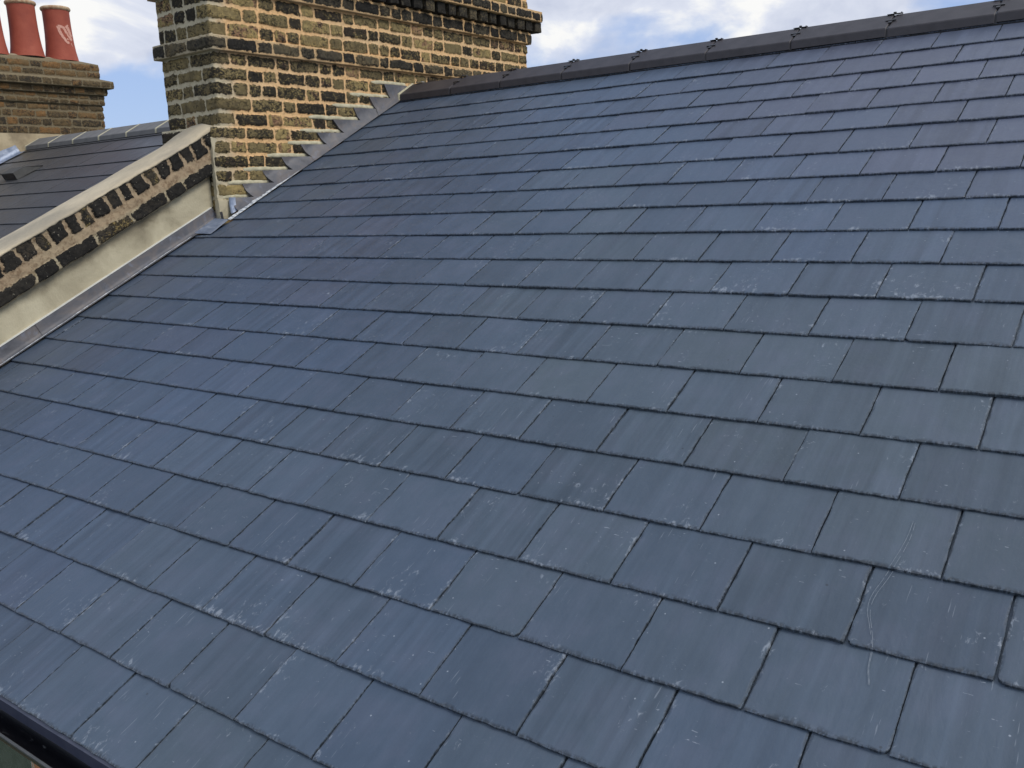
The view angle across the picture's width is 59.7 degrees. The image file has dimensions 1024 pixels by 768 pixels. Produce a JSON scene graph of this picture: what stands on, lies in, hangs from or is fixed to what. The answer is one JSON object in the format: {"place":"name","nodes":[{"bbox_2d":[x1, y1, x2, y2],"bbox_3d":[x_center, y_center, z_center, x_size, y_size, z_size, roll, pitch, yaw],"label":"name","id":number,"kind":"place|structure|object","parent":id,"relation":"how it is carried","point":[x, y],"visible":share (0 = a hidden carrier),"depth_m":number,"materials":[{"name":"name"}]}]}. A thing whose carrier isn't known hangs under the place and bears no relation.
{"place":"outdoors","nodes":[
{"label":"outdoors","id":0,"kind":"place"},
{"bbox_2d":[0,0,994,128],"label":"sky","id":1,"kind":"structure","parent":0,"point":[119,37],"materials":[{"name":"blue"}]},
{"label":"ground","id":2,"kind":"structure","parent":0,"visible":0},
{"bbox_2d":[0,740,39,767],"bbox_3d":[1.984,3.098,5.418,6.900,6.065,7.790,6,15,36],"label":"house wall","id":3,"kind":"structure","parent":2,"relation":"on","point":[10,757],"depth_m":2.66,"materials":[{"name":"red brick"}]},
{"bbox_2d":[0,740,31,767],"bbox_3d":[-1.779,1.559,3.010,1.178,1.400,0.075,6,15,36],"label":"window","id":4,"kind":"structure","parent":3,"relation":"in","point":[9,758],"depth_m":2.66,"materials":[{"name":"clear glass"}]},
{"bbox_2d":[0,709,90,767],"bbox_3d":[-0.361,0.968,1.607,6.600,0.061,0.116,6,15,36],"label":"rain gutter","id":5,"kind":"object","parent":3,"relation":"attached to","point":[33,746],"visible":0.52,"depth_m":2.20,"materials":[{"name":"plastic"}]},
{"bbox_2d":[0,124,215,367],"bbox_3d":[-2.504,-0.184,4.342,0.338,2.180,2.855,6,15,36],"label":"parapet wall","id":6,"kind":"structure","parent":3,"relation":"on","point":[64,261],"depth_m":4.58,"materials":[{"name":"brick"}]},
{"bbox_2d":[0,0,1023,767],"bbox_3d":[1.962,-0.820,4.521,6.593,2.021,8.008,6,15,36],"label":"slate roof","id":7,"kind":"structure","parent":3,"relation":"on","point":[654,408],"depth_m":2.51,"materials":[{"name":"grey stone"}]},
{"bbox_2d":[147,0,542,233],"bbox_3d":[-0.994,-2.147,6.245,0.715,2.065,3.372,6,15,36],"label":"brick chimney","id":8,"kind":"object","parent":7,"relation":"on","point":[272,93],"visible":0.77,"depth_m":5.44,"materials":[{"name":"brown brick"}]},
{"bbox_2d":[0,0,113,151],"bbox_3d":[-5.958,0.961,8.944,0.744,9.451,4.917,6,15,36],"label":"brick chimney","id":9,"kind":"object","parent":2,"relation":"on","point":[58,88],"visible":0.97,"depth_m":9.35,"materials":[{"name":"brick"}]},
{"bbox_2d":[0,120,170,238],"bbox_3d":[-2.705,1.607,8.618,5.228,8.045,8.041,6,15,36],"label":"slate roof","id":10,"kind":"structure","parent":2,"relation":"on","point":[39,177],"depth_m":7.75,"materials":[{"name":"grey stone"}]}
]}

